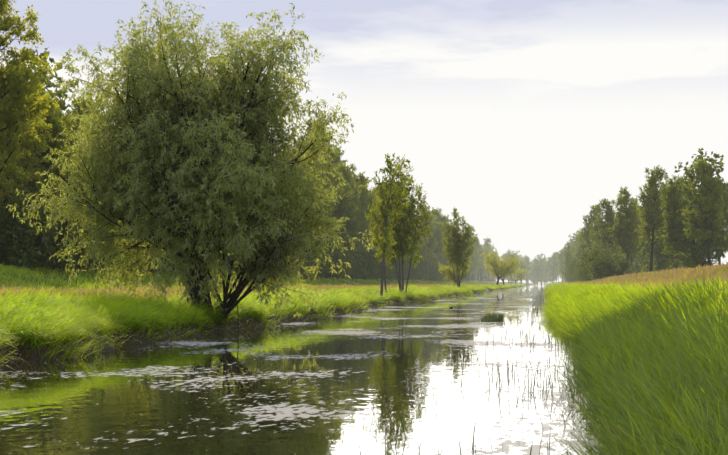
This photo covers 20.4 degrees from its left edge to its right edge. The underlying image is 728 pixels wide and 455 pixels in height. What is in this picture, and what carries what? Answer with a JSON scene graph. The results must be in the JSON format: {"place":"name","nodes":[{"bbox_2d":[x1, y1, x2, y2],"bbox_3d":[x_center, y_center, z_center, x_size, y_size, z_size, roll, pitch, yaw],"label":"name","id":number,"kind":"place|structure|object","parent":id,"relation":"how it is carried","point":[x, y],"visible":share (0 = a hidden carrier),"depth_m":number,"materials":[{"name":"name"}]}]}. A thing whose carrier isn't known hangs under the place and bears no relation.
{"place":"outdoors","nodes":[
{"label":"outdoors","id":0,"kind":"place"},
{"bbox_2d":[0,284,604,454],"bbox_3d":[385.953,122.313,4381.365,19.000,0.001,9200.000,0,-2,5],"label":"water","id":1,"kind":"structure","parent":0,"point":[333,385],"depth_m":34.38,"materials":[{"name":"grey liquid"}]},
{"bbox_2d":[33,289,628,454],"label":"reeds","id":2,"kind":"object","parent":1,"relation":"on","point":[500,317],"visible":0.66,"depth_m":38.59,"materials":[{"name":"green plant"}]},
{"bbox_2d":[0,263,727,453],"bbox_3d":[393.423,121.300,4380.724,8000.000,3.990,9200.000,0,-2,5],"label":"ground","id":3,"kind":"structure","parent":0,"point":[44,349],"depth_m":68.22,"materials":[{"name":"green plant"}]},
{"bbox_2d":[0,191,44,268],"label":"shrub","id":4,"kind":"object","parent":3,"relation":"on","point":[15,233],"visible":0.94,"depth_m":151.92,"materials":[{"name":"green plant"}]},
{"bbox_2d":[0,0,59,186],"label":"forest tree","id":5,"kind":"object","parent":3,"relation":"on","point":[16,104],"visible":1,"depth_m":149.27,"materials":[{"name":"green plant"}]},
{"bbox_2d":[0,191,62,270],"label":"shrub","id":6,"kind":"object","parent":3,"relation":"on","point":[42,241],"visible":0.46,"depth_m":155.30,"materials":[{"name":"green plant"}]},
{"bbox_2d":[0,85,66,264],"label":"forest tree","id":7,"kind":"object","parent":3,"relation":"on","point":[8,183],"visible":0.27,"depth_m":161.02,"materials":[{"name":"green plant"}]},
{"bbox_2d":[20,47,73,113],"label":"tree","id":8,"kind":"object","parent":3,"relation":"on","point":[47,83],"visible":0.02,"depth_m":256.58,"materials":[{"name":"green plant"}]},
{"bbox_2d":[17,178,84,271],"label":"shrub","id":9,"kind":"object","parent":3,"relation":"on","point":[62,263],"visible":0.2,"depth_m":159.60,"materials":[{"name":"green plant"}]},
{"bbox_2d":[26,89,83,203],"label":"forest tree","id":10,"kind":"object","parent":3,"relation":"on","point":[56,128],"visible":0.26,"depth_m":167.66,"materials":[{"name":"green plant"}]},
{"bbox_2d":[40,75,71,110],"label":"tree","id":11,"kind":"object","parent":3,"relation":"on","point":[63,107],"visible":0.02,"depth_m":271.59,"materials":[{"name":"green plant"}]},
{"bbox_2d":[11,163,125,272],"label":"shrub","id":12,"kind":"object","parent":3,"relation":"on","point":[83,252],"visible":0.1,"depth_m":163.54,"materials":[{"name":"green plant"}]},
{"bbox_2d":[49,108,98,185],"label":"forest tree","id":13,"kind":"object","parent":3,"relation":"on","point":[57,112],"visible":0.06,"depth_m":193.73,"materials":[{"name":"green plant"}]},
{"bbox_2d":[60,156,91,200],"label":"forest tree","id":14,"kind":"object","parent":3,"relation":"on","point":[76,176],"visible":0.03,"depth_m":174.04,"materials":[{"name":"green plant"}]},
{"bbox_2d":[62,94,105,152],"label":"forest tree","id":15,"kind":"object","parent":3,"relation":"on","point":[77,105],"visible":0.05,"depth_m":198.32,"materials":[{"name":"green plant"}]},
{"bbox_2d":[75,175,146,277],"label":"shrub","id":16,"kind":"object","parent":3,"relation":"on","point":[121,254],"visible":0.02,"depth_m":172.12,"materials":[{"name":"green plant"}]},
{"bbox_2d":[127,222,158,275],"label":"shrub","id":17,"kind":"object","parent":3,"relation":"on","point":[149,267],"visible":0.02,"depth_m":187.40,"materials":[{"name":"green plant"}]},
{"bbox_2d":[138,234,170,274],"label":"shrub","id":18,"kind":"object","parent":3,"relation":"on","point":[156,264],"visible":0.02,"depth_m":194.57,"materials":[{"name":"green plant"}]},
{"bbox_2d":[152,234,182,276],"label":"shrub","id":19,"kind":"object","parent":3,"relation":"on","point":[169,263],"depth_m":201.97,"materials":[{"name":"green plant"}]},
{"bbox_2d":[6,0,373,318],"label":"willow","id":20,"kind":"object","parent":3,"relation":"on","point":[188,131],"visible":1,"depth_m":74.85,"materials":[{"name":"green plant"}]},
{"bbox_2d":[220,250,251,275],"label":"shrub","id":21,"kind":"object","parent":3,"relation":"on","point":[228,258],"visible":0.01,"depth_m":239.67,"materials":[{"name":"green plant"}]},
{"bbox_2d":[291,236,312,278],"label":"shrub","id":22,"kind":"object","parent":3,"relation":"on","point":[307,263],"visible":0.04,"depth_m":301.13,"materials":[{"name":"green plant"}]},
{"bbox_2d":[293,250,317,277],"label":"shrub","id":23,"kind":"object","parent":3,"relation":"on","point":[308,265],"visible":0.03,"depth_m":305.03,"materials":[{"name":"green plant"}]},
{"bbox_2d":[292,139,329,226],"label":"forest tree","id":24,"kind":"object","parent":3,"relation":"on","point":[307,171],"visible":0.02,"depth_m":342.89,"materials":[{"name":"green plant"}]},
{"bbox_2d":[292,245,333,280],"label":"shrub","id":25,"kind":"object","parent":3,"relation":"on","point":[312,262],"visible":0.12,"depth_m":312.39,"materials":[{"name":"green plant"}]},
{"bbox_2d":[291,118,343,217],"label":"forest tree","id":26,"kind":"object","parent":3,"relation":"on","point":[332,155],"visible":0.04,"depth_m":366.73,"materials":[{"name":"green plant"}]},
{"bbox_2d":[305,147,339,228],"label":"forest tree","id":27,"kind":"object","parent":3,"relation":"on","point":[325,187],"visible":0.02,"depth_m":354.24,"materials":[{"name":"green plant"}]},
{"bbox_2d":[314,252,331,278],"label":"shrub","id":28,"kind":"object","parent":3,"relation":"on","point":[321,274],"visible":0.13,"depth_m":328.53,"materials":[{"name":"green plant"}]},
{"bbox_2d":[312,229,333,275],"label":"shrub","id":29,"kind":"object","parent":3,"relation":"on","point":[323,271],"visible":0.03,"depth_m":337.35,"materials":[{"name":"green plant"}]},
{"bbox_2d":[324,242,351,279],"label":"shrub","id":30,"kind":"object","parent":3,"relation":"on","point":[336,257],"visible":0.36,"depth_m":349.03,"materials":[{"name":"green plant"}]},
{"bbox_2d":[325,149,350,175],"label":"forest tree","id":31,"kind":"object","parent":3,"relation":"on","point":[335,161],"visible":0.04,"depth_m":454.96,"materials":[{"name":"green plant"}]},
{"bbox_2d":[328,167,353,232],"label":"forest tree","id":32,"kind":"object","parent":3,"relation":"on","point":[345,198],"visible":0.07,"depth_m":379.01,"materials":[{"name":"green plant"}]},
{"bbox_2d":[336,246,351,279],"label":"shrub","id":33,"kind":"object","parent":3,"relation":"on","point":[343,253],"visible":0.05,"depth_m":369.84,"materials":[{"name":"green plant"}]},
{"bbox_2d":[337,239,356,278],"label":"shrub","id":34,"kind":"object","parent":3,"relation":"on","point":[352,260],"visible":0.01,"depth_m":375.17,"materials":[{"name":"green plant"}]},
{"bbox_2d":[334,181,361,245],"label":"forest tree","id":35,"kind":"object","parent":3,"relation":"on","point":[346,188],"visible":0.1,"depth_m":387.98,"materials":[{"name":"green plant"}]},
{"bbox_2d":[334,161,362,234],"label":"forest tree","id":36,"kind":"object","parent":3,"relation":"on","point":[344,169],"visible":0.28,"depth_m":406.73,"materials":[{"name":"green plant"}]},
{"bbox_2d":[333,189,365,278],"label":"forest tree","id":37,"kind":"object","parent":3,"relation":"on","point":[350,227],"visible":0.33,"depth_m":380.77,"materials":[{"name":"green plant"}]},
{"bbox_2d":[347,245,363,278],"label":"shrub","id":38,"kind":"object","parent":3,"relation":"on","point":[357,266],"visible":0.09,"depth_m":390.60,"materials":[{"name":"green plant"}]},
{"bbox_2d":[352,243,367,278],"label":"shrub","id":39,"kind":"object","parent":3,"relation":"on","point":[360,272],"visible":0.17,"depth_m":397.38,"materials":[{"name":"green plant"}]},
{"bbox_2d":[352,183,373,249],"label":"forest tree","id":40,"kind":"object","parent":3,"relation":"on","point":[363,219],"visible":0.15,"depth_m":414.35,"materials":[{"name":"green plant"}]},
{"bbox_2d":[352,172,374,249],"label":"forest tree","id":41,"kind":"object","parent":3,"relation":"on","point":[360,176],"visible":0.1,"depth_m":423.12,"materials":[{"name":"green plant"}]},
{"bbox_2d":[358,241,377,279],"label":"shrub","id":42,"kind":"object","parent":3,"relation":"on","point":[370,260],"visible":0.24,"depth_m":401.26,"materials":[{"name":"green plant"}]},
{"bbox_2d":[357,192,378,249],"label":"forest tree","id":43,"kind":"object","parent":3,"relation":"on","point":[367,210],"visible":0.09,"depth_m":425.32,"materials":[{"name":"green plant"}]},
{"bbox_2d":[365,244,380,276],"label":"shrub","id":44,"kind":"object","parent":3,"relation":"on","point":[371,272],"visible":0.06,"depth_m":416.18,"materials":[{"name":"green plant"}]},
{"bbox_2d":[365,198,394,291],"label":"alder tree","id":45,"kind":"object","parent":3,"relation":"on","point":[380,253],"visible":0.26,"depth_m":176.37,"materials":[{"name":"green plant"}]},
{"bbox_2d":[373,259,389,279],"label":"shrub","id":46,"kind":"object","parent":3,"relation":"on","point":[379,267],"visible":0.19,"depth_m":438.55,"materials":[{"name":"green plant"}]},
{"bbox_2d":[375,247,395,281],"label":"shrub","id":47,"kind":"object","parent":3,"relation":"on","point":[389,271],"visible":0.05,"depth_m":455.24,"materials":[{"name":"green plant"}]},
{"bbox_2d":[363,153,412,303],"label":"alder tree","id":48,"kind":"object","parent":3,"relation":"on","point":[396,205],"visible":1,"depth_m":160.53,"materials":[{"name":"green plant"}]},
{"bbox_2d":[389,251,401,278],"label":"shrub","id":49,"kind":"object","parent":3,"relation":"on","point":[395,274],"visible":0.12,"depth_m":484.14,"materials":[{"name":"green plant"}]},
{"bbox_2d":[401,262,412,281],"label":"shrub","id":50,"kind":"object","parent":3,"relation":"on","point":[407,269],"visible":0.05,"depth_m":530.72,"materials":[{"name":"green plant"}]},
{"bbox_2d":[378,155,436,292],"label":"alder tree","id":51,"kind":"object","parent":3,"relation":"on","point":[401,245],"visible":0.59,"depth_m":187.38,"materials":[{"name":"green plant"}]},
{"bbox_2d":[404,253,416,279],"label":"shrub","id":52,"kind":"object","parent":3,"relation":"on","point":[406,274],"visible":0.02,"depth_m":545.02,"materials":[{"name":"green plant"}]},
{"bbox_2d":[405,258,422,279],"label":"shrub","id":53,"kind":"object","parent":3,"relation":"on","point":[418,268],"visible":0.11,"depth_m":559.13,"materials":[{"name":"green plant"}]},
{"bbox_2d":[417,225,430,261],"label":"forest tree","id":54,"kind":"object","parent":3,"relation":"on","point":[423,251],"visible":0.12,"depth_m":611.85,"materials":[{"name":"green plant"}]},
{"bbox_2d":[419,213,436,280],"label":"forest tree","id":55,"kind":"object","parent":3,"relation":"on","point":[432,242],"visible":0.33,"depth_m":625.02,"materials":[{"name":"green plant"}]},
{"bbox_2d":[426,260,439,280],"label":"shrub","id":56,"kind":"object","parent":3,"relation":"on","point":[431,273],"visible":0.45,"depth_m":654.48,"materials":[{"name":"green plant"}]},
{"bbox_2d":[424,258,441,281],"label":"shrub","id":57,"kind":"object","parent":3,"relation":"on","point":[438,275],"visible":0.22,"depth_m":658.28,"materials":[{"name":"green plant"}]},
{"bbox_2d":[429,221,446,264],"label":"forest tree","id":58,"kind":"object","parent":3,"relation":"on","point":[439,245],"visible":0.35,"depth_m":672.38,"materials":[{"name":"green plant"}]},
{"bbox_2d":[431,207,451,250],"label":"forest tree","id":59,"kind":"object","parent":3,"relation":"on","point":[438,213],"visible":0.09,"depth_m":748.37,"materials":[{"name":"green plant"}]},
{"bbox_2d":[436,214,451,259],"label":"forest tree","id":60,"kind":"object","parent":3,"relation":"on","point":[442,219],"visible":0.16,"depth_m":737.25,"materials":[{"name":"green plant"}]},
{"bbox_2d":[438,258,471,283],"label":"willow tree","id":61,"kind":"object","parent":3,"relation":"on","point":[450,274],"visible":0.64,"depth_m":329.55,"materials":[{"name":"green plant"}]},
{"bbox_2d":[440,208,476,286],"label":"alder tree","id":62,"kind":"object","parent":3,"relation":"on","point":[458,245],"visible":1,"depth_m":304.50,"materials":[{"name":"green plant"}]},
{"bbox_2d":[461,224,477,279],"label":"forest tree","id":63,"kind":"object","parent":3,"relation":"on","point":[474,250],"visible":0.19,"depth_m":979.74,"materials":[{"name":"green plant"}]},
{"bbox_2d":[469,238,480,277],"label":"forest tree","id":64,"kind":"object","parent":3,"relation":"on","point":[476,244],"visible":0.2,"depth_m":1080.63,"materials":[{"name":"green plant"}]},
{"bbox_2d":[477,245,485,280],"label":"forest tree","id":65,"kind":"object","parent":3,"relation":"on","point":[481,251],"visible":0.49,"depth_m":1174.93,"materials":[{"name":"green plant"}]},
{"bbox_2d":[476,253,487,280],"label":"forest tree","id":66,"kind":"object","parent":3,"relation":"on","point":[483,270],"visible":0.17,"depth_m":1220.06,"materials":[{"name":"green plant"}]},
{"bbox_2d":[482,238,493,262],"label":"forest tree","id":67,"kind":"object","parent":3,"relation":"on","point":[486,241],"visible":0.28,"depth_m":1383.88,"materials":[{"name":"green plant"}]},
{"bbox_2d":[483,257,513,284],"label":"willow tree","id":68,"kind":"object","parent":3,"relation":"on","point":[494,274],"visible":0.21,"depth_m":698.20,"materials":[{"name":"green plant"}]},
{"bbox_2d":[480,249,521,284],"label":"willow tree","id":69,"kind":"object","parent":3,"relation":"on","point":[500,269],"visible":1,"depth_m":566.76,"materials":[{"name":"green plant"}]},
{"bbox_2d":[505,267,530,283],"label":"willow tree","id":70,"kind":"object","parent":3,"relation":"on","point":[520,275],"visible":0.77,"depth_m":976.91,"materials":[{"name":"green plant"}]},
{"bbox_2d":[513,261,527,283],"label":"alder tree","id":71,"kind":"object","parent":3,"relation":"on","point":[521,265],"visible":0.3,"depth_m":1145.25,"materials":[{"name":"green plant"}]},
{"bbox_2d":[523,258,532,283],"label":"tree","id":72,"kind":"object","parent":3,"relation":"on","point":[528,269],"visible":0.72,"depth_m":1596.06,"materials":[{"name":"green plant"}]},
{"bbox_2d":[529,259,540,284],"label":"tree","id":73,"kind":"object","parent":3,"relation":"on","point":[531,278],"visible":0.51,"depth_m":1656.73,"materials":[{"name":"green plant"}]},
{"bbox_2d":[530,255,544,284],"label":"tree","id":74,"kind":"object","parent":3,"relation":"on","point":[537,269],"visible":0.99,"depth_m":1604.95,"materials":[{"name":"green plant"}]},
{"bbox_2d":[535,257,545,284],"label":"tree","id":75,"kind":"object","parent":3,"relation":"on","point":[543,280],"visible":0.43,"depth_m":1657.91,"materials":[{"name":"green plant"}]},
{"bbox_2d":[547,252,559,281],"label":"tree","id":76,"kind":"object","parent":3,"relation":"on","point":[550,266],"visible":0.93,"depth_m":1504.41,"materials":[{"name":"green plant"}]},
{"bbox_2d":[556,249,564,281],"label":"poplar tree","id":77,"kind":"object","parent":3,"relation":"on","point":[561,261],"visible":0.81,"depth_m":1218.58,"materials":[{"name":"green plant"}]},
{"bbox_2d":[563,242,570,266],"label":"poplar tree","id":78,"kind":"object","parent":3,"relation":"on","point":[568,247],"visible":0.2,"depth_m":953.78,"materials":[{"name":"green plant"}]},
{"bbox_2d":[564,249,572,267],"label":"poplar tree","id":79,"kind":"object","parent":3,"relation":"on","point":[567,255],"visible":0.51,"depth_m":891.51,"materials":[{"name":"green plant"}]},
{"bbox_2d":[573,240,581,260],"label":"poplar tree","id":80,"kind":"object","parent":3,"relation":"on","point":[577,254],"visible":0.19,"depth_m":754.32,"materials":[{"name":"green plant"}]},
{"bbox_2d":[577,230,590,260],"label":"poplar tree","id":81,"kind":"object","parent":3,"relation":"on","point":[580,243],"visible":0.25,"depth_m":665.58,"materials":[{"name":"green plant"}]},
{"bbox_2d":[578,259,591,280],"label":"shrub","id":82,"kind":"object","parent":3,"relation":"on","point":[582,265],"visible":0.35,"depth_m":482.61,"materials":[{"name":"green plant"}]},
{"bbox_2d":[579,204,602,252],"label":"forest tree","id":83,"kind":"object","parent":3,"relation":"on","point":[591,219],"visible":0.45,"depth_m":591.93,"materials":[{"name":"green plant"}]},
{"bbox_2d":[587,219,609,251],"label":"poplar tree","id":84,"kind":"object","parent":3,"relation":"on","point":[596,227],"visible":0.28,"depth_m":526.84,"materials":[{"name":"green plant"}]},
{"bbox_2d":[584,246,615,278],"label":"shrub","id":85,"kind":"object","parent":3,"relation":"on","point":[596,272],"visible":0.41,"depth_m":421.78,"materials":[{"name":"green plant"}]},
{"bbox_2d":[588,242,614,270],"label":"shrub","id":86,"kind":"object","parent":3,"relation":"on","point":[604,246],"visible":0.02,"depth_m":466.87,"materials":[{"name":"green plant"}]},
{"bbox_2d":[579,243,625,280],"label":"shrub","id":87,"kind":"object","parent":3,"relation":"on","point":[586,254],"visible":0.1,"depth_m":460.02,"materials":[{"name":"green plant"}]},
{"bbox_2d":[591,198,618,251],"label":"forest tree","id":88,"kind":"object","parent":3,"relation":"on","point":[609,216],"visible":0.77,"depth_m":471.15,"materials":[{"name":"green plant"}]},
{"bbox_2d":[593,247,618,276],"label":"shrub","id":89,"kind":"object","parent":3,"relation":"on","point":[606,255],"visible":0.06,"depth_m":431.80,"materials":[{"name":"green plant"}]},
{"bbox_2d":[591,248,631,277],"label":"shrub","id":90,"kind":"object","parent":3,"relation":"on","point":[608,267],"visible":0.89,"depth_m":411.04,"materials":[{"name":"green plant"}]},
{"bbox_2d":[606,186,642,272],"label":"poplar tree","id":91,"kind":"object","parent":3,"relation":"on","point":[620,231],"visible":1,"depth_m":426.09,"materials":[{"name":"green plant"}]},
{"bbox_2d":[527,273,727,454],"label":"grass","id":92,"kind":"structure","parent":3,"relation":"on","point":[653,399],"depth_m":23.94,"materials":[{"name":"green plant"}]},
{"bbox_2d":[622,197,645,273],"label":"poplar tree","id":93,"kind":"object","parent":3,"relation":"on","point":[633,254],"visible":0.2,"depth_m":486.02,"materials":[{"name":"green plant"}]},
{"bbox_2d":[631,190,665,272],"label":"tree","id":94,"kind":"object","parent":3,"relation":"on","point":[643,249],"visible":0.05,"depth_m":434.92,"materials":[{"name":"green plant"}]},
{"bbox_2d":[636,164,669,271],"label":"forest tree","id":95,"kind":"object","parent":3,"relation":"on","point":[650,208],"visible":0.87,"depth_m":391.00,"materials":[{"name":"green plant"}]},
{"bbox_2d":[646,199,670,269],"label":"poplar tree","id":96,"kind":"object","parent":3,"relation":"on","point":[654,253],"visible":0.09,"depth_m":420.08,"materials":[{"name":"green plant"}]},
{"bbox_2d":[644,188,674,269],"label":"tree","id":97,"kind":"object","parent":3,"relation":"on","point":[660,257],"visible":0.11,"depth_m":411.12,"materials":[{"name":"green plant"}]},
{"bbox_2d":[659,175,691,268],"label":"poplar tree","id":98,"kind":"object","parent":3,"relation":"on","point":[670,224],"visible":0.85,"depth_m":358.12,"materials":[{"name":"green plant"}]},
{"bbox_2d":[654,189,699,269],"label":"tree","id":99,"kind":"object","parent":3,"relation":"on","point":[666,245],"visible":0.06,"depth_m":363.52,"materials":[{"name":"green plant"}]},
{"bbox_2d":[657,184,701,267],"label":"tree","id":100,"kind":"object","parent":3,"relation":"on","point":[671,256],"visible":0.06,"depth_m":385.81,"materials":[{"name":"green plant"}]},
{"bbox_2d":[675,190,713,268],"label":"tree","id":101,"kind":"object","parent":3,"relation":"on","point":[686,242],"visible":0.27,"depth_m":353.66,"materials":[{"name":"green plant"}]},
{"bbox_2d":[669,148,727,267],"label":"tree","id":102,"kind":"object","parent":3,"relation":"on","point":[703,248],"visible":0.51,"depth_m":346.06,"materials":[{"name":"green plant"}]},
{"bbox_2d":[680,159,725,266],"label":"forest tree","id":103,"kind":"object","parent":3,"relation":"on","point":[709,211],"visible":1,"depth_m":340.49,"materials":[{"name":"green plant"}]},
{"bbox_2d":[705,179,727,263],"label":"poplar tree","id":104,"kind":"object","parent":3,"relation":"on","point":[725,198],"visible":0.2,"depth_m":366.29,"materials":[{"name":"green plant"}]},
{"bbox_2d":[0,261,727,309],"bbox_3d":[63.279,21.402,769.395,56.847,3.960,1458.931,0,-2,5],"label":"meadow grass","id":105,"kind":"structure","parent":0,"point":[653,277],"depth_m":140.59,"materials":[{"name":"plant"}]},
{"bbox_2d":[0,0,727,283],"label":"sky","id":106,"kind":"structure","parent":0,"point":[518,117],"materials":[{"name":"white"}]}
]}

